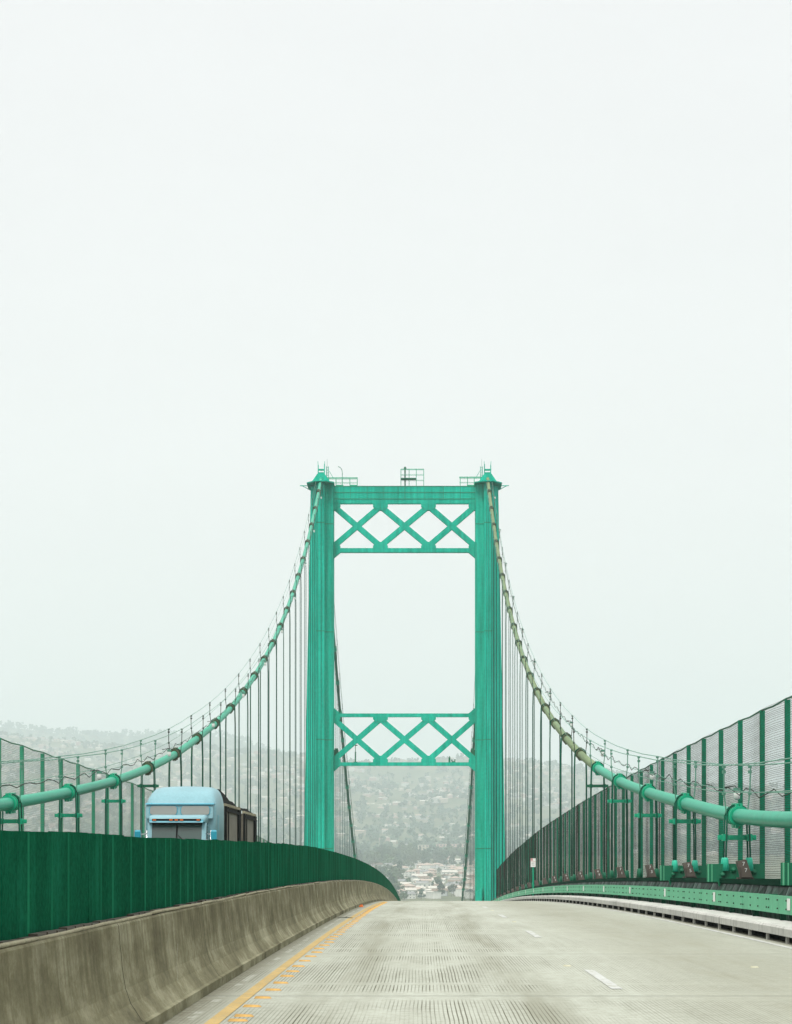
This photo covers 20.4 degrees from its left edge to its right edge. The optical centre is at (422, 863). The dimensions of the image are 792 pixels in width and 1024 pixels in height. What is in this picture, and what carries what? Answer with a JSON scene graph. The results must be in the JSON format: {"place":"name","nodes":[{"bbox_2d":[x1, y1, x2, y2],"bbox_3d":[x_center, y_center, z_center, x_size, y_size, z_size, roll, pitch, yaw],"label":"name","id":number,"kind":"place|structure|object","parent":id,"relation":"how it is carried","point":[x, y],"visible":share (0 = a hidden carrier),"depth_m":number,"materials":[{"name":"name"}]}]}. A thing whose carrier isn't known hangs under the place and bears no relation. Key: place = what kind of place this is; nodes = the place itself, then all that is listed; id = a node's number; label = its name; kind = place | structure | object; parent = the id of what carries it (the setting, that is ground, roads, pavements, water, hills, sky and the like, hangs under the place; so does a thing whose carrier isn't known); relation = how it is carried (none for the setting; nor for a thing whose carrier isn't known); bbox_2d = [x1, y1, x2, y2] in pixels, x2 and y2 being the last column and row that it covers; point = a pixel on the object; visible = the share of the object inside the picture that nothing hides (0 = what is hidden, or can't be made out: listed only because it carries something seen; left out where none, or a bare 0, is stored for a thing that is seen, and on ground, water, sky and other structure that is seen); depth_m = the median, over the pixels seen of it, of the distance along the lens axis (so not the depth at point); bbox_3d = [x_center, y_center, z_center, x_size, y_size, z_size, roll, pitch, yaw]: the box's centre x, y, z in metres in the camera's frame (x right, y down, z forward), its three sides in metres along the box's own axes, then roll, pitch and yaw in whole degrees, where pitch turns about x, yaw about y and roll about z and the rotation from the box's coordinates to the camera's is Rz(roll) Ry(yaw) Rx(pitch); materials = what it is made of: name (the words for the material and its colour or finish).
{"place":"outdoors","nodes":[
{"label":"outdoors","id":0,"kind":"place"},
{"bbox_2d":[0,738,267,842],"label":"fence","id":1,"kind":"object","parent":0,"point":[44,808],"visible":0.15,"depth_m":73.40,"materials":[{"name":"metal"}]},
{"bbox_2d":[0,0,791,789],"label":"sky","id":2,"kind":"structure","parent":0,"point":[247,247],"materials":[{"name":"white"}]},
{"bbox_2d":[1,727,791,900],"bbox_3d":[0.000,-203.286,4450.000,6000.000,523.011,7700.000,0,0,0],"label":"hills","id":3,"kind":"structure","parent":0,"point":[401,772],"depth_m":3995.91,"materials":[{"name":"soil"}]},
{"bbox_2d":[367,851,378,865],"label":"broadleaf tree","id":4,"kind":"object","parent":3,"relation":"on","point":[374,860],"visible":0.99,"depth_m":2261.05,"materials":[{"name":"green plant"}]},
{"bbox_2d":[0,720,791,856],"bbox_3d":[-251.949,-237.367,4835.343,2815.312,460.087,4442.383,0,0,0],"label":"hillside woods","id":5,"kind":"object","parent":3,"relation":"on","point":[363,847],"visible":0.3,"depth_m":3797.07,"materials":[{"name":"plant"}]},
{"bbox_2d":[0,734,791,844],"bbox_3d":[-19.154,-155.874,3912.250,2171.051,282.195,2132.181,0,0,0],"label":"hillside houses","id":6,"kind":"structure","parent":3,"relation":"on","point":[187,782],"depth_m":4087.55,"materials":[{"name":"ceramic"}]},
{"bbox_2d":[392,874,399,885],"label":"broadleaf tree","id":7,"kind":"object","parent":3,"relation":"on","point":[396,883],"visible":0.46,"depth_m":1616.99,"materials":[{"name":"green plant"}]},
{"bbox_2d":[394,868,403,875],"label":"broadleaf tree","id":8,"kind":"object","parent":3,"relation":"on","point":[396,871],"visible":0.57,"depth_m":1831.91,"materials":[{"name":"green plant"}]},
{"bbox_2d":[399,892,408,899],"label":"broadleaf tree","id":9,"kind":"object","parent":3,"relation":"on","point":[403,896],"visible":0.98,"depth_m":1442.52,"materials":[{"name":"green plant"}]},
{"bbox_2d":[400,884,415,887],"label":"house","id":10,"kind":"structure","parent":3,"relation":"on","point":[409,886],"depth_m":1561.83,"materials":[{"name":"ceramic"}]},
{"bbox_2d":[403,860,413,866],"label":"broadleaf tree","id":11,"kind":"object","parent":3,"relation":"on","point":[407,862],"visible":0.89,"depth_m":2264.37,"materials":[{"name":"green plant"}]},
{"bbox_2d":[404,892,415,898],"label":"house","id":12,"kind":"structure","parent":3,"relation":"on","point":[412,895],"depth_m":1474.42,"materials":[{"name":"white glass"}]},
{"bbox_2d":[405,870,415,875],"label":"house","id":13,"kind":"structure","parent":3,"relation":"on","point":[408,872],"depth_m":1991.65,"materials":[{"name":"ceramic"}]},
{"bbox_2d":[406,853,417,862],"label":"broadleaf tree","id":14,"kind":"object","parent":3,"relation":"on","point":[413,859],"visible":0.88,"depth_m":2383.91,"materials":[{"name":"green plant"}]},
{"bbox_2d":[410,883,430,886],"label":"house","id":15,"kind":"structure","parent":3,"relation":"on","point":[422,884],"depth_m":1642.15,"materials":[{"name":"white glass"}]},
{"bbox_2d":[422,851,430,863],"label":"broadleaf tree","id":16,"kind":"object","parent":3,"relation":"on","point":[426,856],"visible":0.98,"depth_m":2365.14,"materials":[{"name":"green plant"}]},
{"bbox_2d":[422,863,433,867],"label":"house","id":17,"kind":"structure","parent":3,"relation":"on","point":[427,865],"depth_m":2165.32,"materials":[{"name":"ceramic"}]},
{"bbox_2d":[426,892,440,898],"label":"house","id":18,"kind":"structure","parent":3,"relation":"on","point":[433,895],"depth_m":1473.64,"materials":[{"name":"white paint"}]},
{"bbox_2d":[434,879,444,893],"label":"broadleaf tree","id":19,"kind":"object","parent":3,"relation":"on","point":[441,885],"visible":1,"depth_m":1478.54,"materials":[{"name":"green plant"}]},
{"bbox_2d":[431,889,447,895],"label":"house","id":20,"kind":"structure","parent":3,"relation":"on","point":[445,893],"depth_m":1525.34,"materials":[{"name":"white paint"}]},
{"bbox_2d":[436,851,447,863],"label":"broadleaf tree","id":21,"kind":"object","parent":3,"relation":"on","point":[442,855],"visible":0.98,"depth_m":2336.72,"materials":[{"name":"green plant"}]},
{"bbox_2d":[442,870,456,874],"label":"house","id":22,"kind":"structure","parent":3,"relation":"on","point":[449,871],"depth_m":1997.90,"materials":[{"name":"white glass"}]},
{"bbox_2d":[436,844,464,848],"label":"apartment block","id":23,"kind":"structure","parent":3,"relation":"on","point":[442,845],"depth_m":2684.00,"materials":[{"name":"white concrete"}]},
{"bbox_2d":[449,852,456,864],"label":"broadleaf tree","id":24,"kind":"object","parent":3,"relation":"on","point":[452,858],"visible":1,"depth_m":2294.33,"materials":[{"name":"green plant"}]},
{"bbox_2d":[448,884,457,895],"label":"broadleaf tree","id":25,"kind":"object","parent":3,"relation":"on","point":[452,886],"visible":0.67,"depth_m":1531.11,"materials":[{"name":"green plant"}]},
{"bbox_2d":[455,843,461,858],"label":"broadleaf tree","id":26,"kind":"object","parent":3,"relation":"on","point":[456,849],"visible":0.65,"depth_m":2552.65,"materials":[{"name":"green plant"}]},
{"bbox_2d":[455,886,468,896],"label":"house","id":27,"kind":"structure","parent":3,"relation":"on","point":[458,892],"depth_m":1514.51,"materials":[{"name":"ceramic"}]},
{"bbox_2d":[459,853,464,863],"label":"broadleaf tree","id":28,"kind":"object","parent":3,"relation":"on","point":[461,855],"visible":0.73,"depth_m":2324.29,"materials":[{"name":"green plant"}]},
{"bbox_2d":[464,889,472,898],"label":"house","id":29,"kind":"structure","parent":3,"relation":"on","point":[467,894],"depth_m":1475.80,"materials":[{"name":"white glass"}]},
{"bbox_2d":[163,901,791,1023],"bbox_3d":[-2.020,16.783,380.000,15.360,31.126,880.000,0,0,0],"label":"road","id":30,"kind":"structure","parent":0,"point":[431,962],"depth_m":24.79,"materials":[{"name":"concrete"}]},
{"bbox_2d":[135,786,223,839],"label":"semi truck","id":31,"kind":"object","parent":30,"relation":"on","point":[186,812],"visible":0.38,"depth_m":67.11,"materials":[{"name":"blue paint"}]},
{"bbox_2d":[0,880,397,1023],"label":"median barrier","id":32,"kind":"object","parent":30,"relation":"on","point":[156,968],"visible":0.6,"depth_m":17.91,"materials":[{"name":"concrete"}]},
{"bbox_2d":[0,830,400,942],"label":"glare screen","id":33,"kind":"object","parent":32,"relation":"on","point":[51,882],"visible":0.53,"depth_m":17.41,"materials":[{"name":"green paint"}]},
{"bbox_2d":[217,789,240,840],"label":"dump trailer","id":34,"kind":"object","parent":30,"relation":"on","point":[232,821],"visible":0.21,"depth_m":73.49,"materials":[{"name":"black metal"}]},
{"bbox_2d":[227,1018,247,1021],"bbox_3d":[-1.463,1.236,17.400,0.160,0.020,0.090,0,0,-1],"label":"lane marker","id":35,"kind":"object","parent":30,"relation":"on","point":[232,1019],"visible":1,"depth_m":17.36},
{"bbox_2d":[234,1014,253,1016],"bbox_3d":[-1.457,1.234,17.900,0.160,0.020,0.090,0,0,2],"label":"lane marker","id":36,"kind":"object","parent":30,"relation":"on","point":[243,1015],"visible":1,"depth_m":17.87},
{"bbox_2d":[239,807,256,841],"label":"dump trailer","id":37,"kind":"object","parent":30,"relation":"on","point":[248,826],"visible":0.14,"depth_m":80.66,"materials":[{"name":"black metal"}]},
{"bbox_2d":[254,996,270,998],"bbox_3d":[-1.470,1.227,20.200,0.160,0.020,0.090,0,0,-2],"label":"lane marker","id":38,"kind":"object","parent":30,"relation":"on","point":[262,997],"visible":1,"depth_m":20.16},
{"bbox_2d":[204,901,385,1023],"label":"yellow edge line","id":39,"kind":"object","parent":30,"relation":"on","point":[224,1013],"visible":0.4,"depth_m":23.25,"materials":[{"name":"paint"}]},
{"bbox_2d":[300,462,508,900],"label":"bridge tower","id":40,"kind":"structure","parent":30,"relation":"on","point":[327,715],"depth_m":238.70,"materials":[{"name":"metal"}]},
{"bbox_2d":[0,477,357,858],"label":"cable","id":41,"kind":"object","parent":40,"relation":"attached to","point":[9,801],"visible":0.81,"depth_m":94.41,"materials":[{"name":"green paint"}]},
{"bbox_2d":[0,794,26,830],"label":"suspender","id":42,"kind":"object","parent":41,"relation":"hanging from","point":[19,821],"visible":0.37,"depth_m":59.07,"materials":[{"name":"green metal"}]},
{"bbox_2d":[55,784,82,831],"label":"suspender","id":43,"kind":"object","parent":41,"relation":"hanging from","point":[77,815],"visible":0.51,"depth_m":68.69,"materials":[{"name":"green metal"}]},
{"bbox_2d":[91,769,101,779],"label":"cable lamp","id":44,"kind":"object","parent":41,"relation":"attached to","point":[99,775],"visible":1,"depth_m":72.03,"materials":[{"name":"grey metal"}]},
{"bbox_2d":[101,774,125,834],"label":"suspender","id":45,"kind":"object","parent":41,"relation":"hanging from","point":[107,801],"visible":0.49,"depth_m":78.74,"materials":[{"name":"green metal"}]},
{"bbox_2d":[137,761,158,837],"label":"suspender","id":46,"kind":"object","parent":41,"relation":"hanging from","point":[154,785],"visible":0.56,"depth_m":88.60,"materials":[{"name":"green metal"}]},
{"bbox_2d":[168,748,181,786],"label":"suspender","id":47,"kind":"object","parent":41,"relation":"hanging from","point":[180,770],"visible":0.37,"depth_m":98.25,"materials":[{"name":"green metal"}]},
{"bbox_2d":[191,733,203,786],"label":"suspender","id":48,"kind":"object","parent":41,"relation":"hanging from","point":[202,763],"visible":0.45,"depth_m":107.81,"materials":[{"name":"green metal"}]},
{"bbox_2d":[209,718,220,789],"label":"suspender","id":49,"kind":"object","parent":41,"relation":"hanging from","point":[210,756],"visible":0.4,"depth_m":117.50,"materials":[{"name":"green metal"}]},
{"bbox_2d":[225,703,235,804],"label":"suspender","id":50,"kind":"object","parent":41,"relation":"hanging from","point":[235,751],"visible":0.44,"depth_m":126.49,"materials":[{"name":"green metal"}]},
{"bbox_2d":[238,688,247,808],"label":"suspender","id":51,"kind":"object","parent":41,"relation":"hanging from","point":[239,752],"visible":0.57,"depth_m":135.50,"materials":[{"name":"green metal"}]},
{"bbox_2d":[250,672,258,840],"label":"suspender","id":52,"kind":"object","parent":41,"relation":"hanging from","point":[258,752],"visible":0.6,"depth_m":144.45,"materials":[{"name":"green metal"}]},
{"bbox_2d":[260,656,268,841],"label":"suspender","id":53,"kind":"object","parent":41,"relation":"hanging from","point":[268,752],"visible":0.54,"depth_m":153.64,"materials":[{"name":"green metal"}]},
{"bbox_2d":[269,640,276,842],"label":"suspender","id":54,"kind":"object","parent":41,"relation":"hanging from","point":[276,742],"visible":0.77,"depth_m":162.03,"materials":[{"name":"green metal"}]},
{"bbox_2d":[276,623,283,842],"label":"suspender","id":55,"kind":"object","parent":41,"relation":"hanging from","point":[283,729],"visible":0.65,"depth_m":170.53,"materials":[{"name":"green metal"}]},
{"bbox_2d":[283,607,290,843],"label":"suspender","id":56,"kind":"object","parent":41,"relation":"hanging from","point":[290,729],"visible":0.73,"depth_m":179.08,"materials":[{"name":"green metal"}]},
{"bbox_2d":[289,590,295,843],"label":"suspender","id":57,"kind":"object","parent":41,"relation":"hanging from","point":[289,723],"visible":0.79,"depth_m":187.10,"materials":[{"name":"green metal"}]},
{"bbox_2d":[295,573,301,844],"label":"suspender","id":58,"kind":"object","parent":41,"relation":"hanging from","point":[301,713],"visible":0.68,"depth_m":195.35,"materials":[{"name":"green metal"}]},
{"bbox_2d":[304,540,310,846],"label":"suspender","id":59,"kind":"object","parent":41,"relation":"hanging from","point":[310,701],"visible":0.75,"depth_m":211.01,"materials":[{"name":"green metal"}]},
{"bbox_2d":[312,506,317,846],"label":"suspender","id":60,"kind":"object","parent":41,"relation":"hanging from","point":[312,682],"visible":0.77,"depth_m":225.89,"materials":[{"name":"green metal"}]},
{"bbox_2d":[335,682,339,852],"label":"suspender","id":61,"kind":"object","parent":41,"relation":"hanging from","point":[339,773],"visible":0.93,"depth_m":284.89,"materials":[{"name":"green metal"}]},
{"bbox_2d":[340,740,344,854],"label":"suspender","id":62,"kind":"object","parent":41,"relation":"hanging from","point":[344,803],"visible":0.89,"depth_m":302.89,"materials":[{"name":"green metal"}]},
{"bbox_2d":[347,806,347,855],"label":"suspender","id":63,"kind":"object","parent":41,"relation":"hanging from","point":[347,830],"visible":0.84,"depth_m":330.08,"materials":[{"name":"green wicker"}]},
{"bbox_2d":[461,477,791,900],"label":"cable","id":64,"kind":"object","parent":40,"relation":"attached to","point":[739,815],"visible":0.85,"depth_m":69.14,"materials":[{"name":"green paint"}]},
{"bbox_2d":[469,786,469,900],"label":"suspender","id":65,"kind":"object","parent":64,"relation":"hanging from","point":[469,843],"visible":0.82,"depth_m":320.90,"materials":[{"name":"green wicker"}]},
{"bbox_2d":[470,828,470,900],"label":"suspender","id":66,"kind":"object","parent":64,"relation":"hanging from","point":[470,864],"visible":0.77,"depth_m":338.89,"materials":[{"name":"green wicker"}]},
{"bbox_2d":[473,724,473,900],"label":"suspender","id":67,"kind":"object","parent":64,"relation":"hanging from","point":[473,820],"visible":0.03,"depth_m":294.08,"materials":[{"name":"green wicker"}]},
{"bbox_2d":[474,771,474,900],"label":"suspender","id":68,"kind":"object","parent":64,"relation":"hanging from","point":[474,835],"visible":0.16,"depth_m":311.89,"materials":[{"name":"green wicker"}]},
{"bbox_2d":[493,540,498,899],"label":"suspender","id":69,"kind":"object","parent":64,"relation":"hanging from","point":[493,721],"visible":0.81,"depth_m":210.82,"materials":[{"name":"green metal"}]},
{"bbox_2d":[496,557,501,898],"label":"suspender","id":70,"kind":"object","parent":64,"relation":"hanging from","point":[496,727],"visible":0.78,"depth_m":203.08,"materials":[{"name":"green metal"}]},
{"bbox_2d":[499,573,505,896],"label":"suspender","id":71,"kind":"object","parent":64,"relation":"hanging from","point":[499,740],"visible":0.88,"depth_m":195.17,"materials":[{"name":"green metal"}]},
{"bbox_2d":[502,590,508,895],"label":"suspender","id":72,"kind":"object","parent":64,"relation":"hanging from","point":[502,741],"visible":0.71,"depth_m":187.10,"materials":[{"name":"green metal"}]},
{"bbox_2d":[510,623,517,892],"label":"suspender","id":73,"kind":"object","parent":64,"relation":"hanging from","point":[510,761],"visible":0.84,"depth_m":170.54,"materials":[{"name":"green metal"}]},
{"bbox_2d":[514,640,521,890],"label":"suspender","id":74,"kind":"object","parent":64,"relation":"hanging from","point":[514,770],"visible":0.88,"depth_m":162.21,"materials":[{"name":"green metal"}]},
{"bbox_2d":[519,656,527,889],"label":"suspender","id":75,"kind":"object","parent":64,"relation":"hanging from","point":[527,774],"visible":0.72,"depth_m":153.64,"materials":[{"name":"green metal"}]},
{"bbox_2d":[525,672,534,887],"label":"suspender","id":76,"kind":"object","parent":64,"relation":"hanging from","point":[525,783],"visible":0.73,"depth_m":144.55,"materials":[{"name":"green metal"}]},
{"bbox_2d":[531,688,542,886],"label":"suspender","id":77,"kind":"object","parent":64,"relation":"hanging from","point":[541,784],"visible":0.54,"depth_m":135.50,"materials":[{"name":"green metal"}]},
{"bbox_2d":[539,703,550,884],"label":"suspender","id":78,"kind":"object","parent":64,"relation":"hanging from","point":[540,882],"visible":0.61,"depth_m":126.39,"materials":[{"name":"green metal"}]},
{"bbox_2d":[548,718,560,883],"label":"suspender","id":79,"kind":"object","parent":64,"relation":"hanging from","point":[549,881],"visible":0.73,"depth_m":117.50,"materials":[{"name":"green metal"}]},
{"bbox_2d":[559,733,572,881],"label":"suspender","id":80,"kind":"object","parent":64,"relation":"hanging from","point":[560,879],"visible":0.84,"depth_m":107.72,"materials":[{"name":"green metal"}]},
{"bbox_2d":[572,748,587,880],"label":"suspender","id":81,"kind":"object","parent":64,"relation":"hanging from","point":[574,877],"visible":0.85,"depth_m":98.15,"materials":[{"name":"green metal"}]},
{"bbox_2d":[587,762,607,878],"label":"suspender","id":82,"kind":"object","parent":64,"relation":"hanging from","point":[591,785],"visible":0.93,"depth_m":88.50,"materials":[{"name":"green metal"}]},
{"bbox_2d":[607,774,631,877],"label":"suspender","id":83,"kind":"object","parent":64,"relation":"hanging from","point":[612,800],"visible":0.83,"depth_m":78.66,"materials":[{"name":"green metal"}]},
{"bbox_2d":[634,784,661,877],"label":"suspender","id":84,"kind":"object","parent":64,"relation":"hanging from","point":[639,815],"visible":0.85,"depth_m":68.63,"materials":[{"name":"green metal"}]},
{"bbox_2d":[660,794,706,884],"bbox_3d":[6.994,-0.575,59.120,1.272,2.619,0.544,0,0,0],"label":"suspender","id":85,"kind":"object","parent":64,"relation":"hanging from","point":[674,870],"visible":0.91,"depth_m":58.96,"materials":[{"name":"green metal"}]},
{"bbox_2d":[725,785,739,799],"bbox_3d":[7.391,-1.694,52.610,0.387,0.343,0.170,0,0,0],"label":"cable lamp","id":86,"kind":"object","parent":64,"relation":"attached to","point":[736,796],"visible":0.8,"depth_m":52.56,"materials":[{"name":"grey metal"}]},
{"bbox_2d":[707,804,764,885],"bbox_3d":[6.994,-0.323,49.310,1.272,2.024,0.544,0,0,0],"label":"suspender","id":87,"kind":"object","parent":64,"relation":"hanging from","point":[725,869],"visible":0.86,"depth_m":49.15,"materials":[{"name":"green metal"}]},
{"bbox_2d":[781,863,791,884],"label":"suspender","id":88,"kind":"object","parent":64,"relation":"hanging from","point":[786,873],"visible":1,"depth_m":38.89,"materials":[{"name":"green metal"}]},
{"bbox_2d":[512,878,791,920],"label":"stiffening truss","id":89,"kind":"object","parent":40,"relation":"attached to","point":[766,886],"visible":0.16,"depth_m":52.46,"materials":[{"name":"metal"}]},
{"bbox_2d":[577,871,584,879],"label":"floodlight box","id":90,"kind":"object","parent":89,"relation":"on","point":[580,875],"visible":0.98,"depth_m":96.30,"materials":[{"name":"brown metal"}]},
{"bbox_2d":[594,869,602,878],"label":"floodlight box","id":91,"kind":"object","parent":89,"relation":"on","point":[598,874],"visible":1,"depth_m":86.59,"materials":[{"name":"brown metal"}]},
{"bbox_2d":[616,867,626,877],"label":"floodlight box","id":92,"kind":"object","parent":89,"relation":"on","point":[620,872],"visible":0.88,"depth_m":76.73,"materials":[{"name":"brown metal"}]},
{"bbox_2d":[645,864,656,877],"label":"floodlight box","id":93,"kind":"object","parent":89,"relation":"on","point":[650,871],"visible":1,"depth_m":66.72,"materials":[{"name":"brown metal"}]},
{"bbox_2d":[682,862,696,877],"bbox_3d":[6.925,0.170,57.190,0.350,0.420,0.380,0,0,0],"label":"floodlight box","id":94,"kind":"object","parent":89,"relation":"on","point":[689,872],"visible":0.98,"depth_m":57.06,"materials":[{"name":"brown metal"}]},
{"bbox_2d":[736,860,753,878],"bbox_3d":[6.925,0.128,47.380,0.350,0.420,0.380,0,0,0],"label":"floodlight box","id":95,"kind":"object","parent":89,"relation":"on","point":[744,871],"visible":0.92,"depth_m":47.25,"materials":[{"name":"brown metal"}]},
{"bbox_2d":[585,970,621,988],"bbox_3d":[1.905,1.225,23.450,0.110,0.008,3.700,0,0,0],"label":"lane marking","id":96,"kind":"object","parent":30,"relation":"on","point":[604,980],"visible":1,"depth_m":23.25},
{"bbox_2d":[546,901,791,948],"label":"white edge line","id":97,"kind":"object","parent":30,"relation":"on","point":[699,927],"visible":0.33,"depth_m":40.73,"materials":[{"name":"paint"}]},
{"bbox_2d":[497,696,791,896],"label":"fence","id":98,"kind":"object","parent":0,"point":[758,753],"visible":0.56,"depth_m":69.27,"materials":[{"name":"metal"}]},
{"bbox_3d":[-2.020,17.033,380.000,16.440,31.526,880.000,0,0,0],"label":"bridge deck","id":99,"kind":"structure","parent":0,"visible":0},
{"bbox_2d":[531,858,535,895],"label":"road sign","id":100,"kind":"object","parent":99,"relation":"on","point":[533,862],"visible":1,"depth_m":123.95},
{"bbox_2d":[493,885,791,919],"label":"guard rail","id":101,"kind":"object","parent":99,"relation":"on","point":[756,903],"visible":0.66,"depth_m":49.48,"materials":[{"name":"metal"}]},
{"bbox_2d":[501,895,791,943],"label":"kerb beam","id":102,"kind":"structure","parent":99,"relation":"on","point":[768,928],"depth_m":45.61,"materials":[{"name":"concrete"}]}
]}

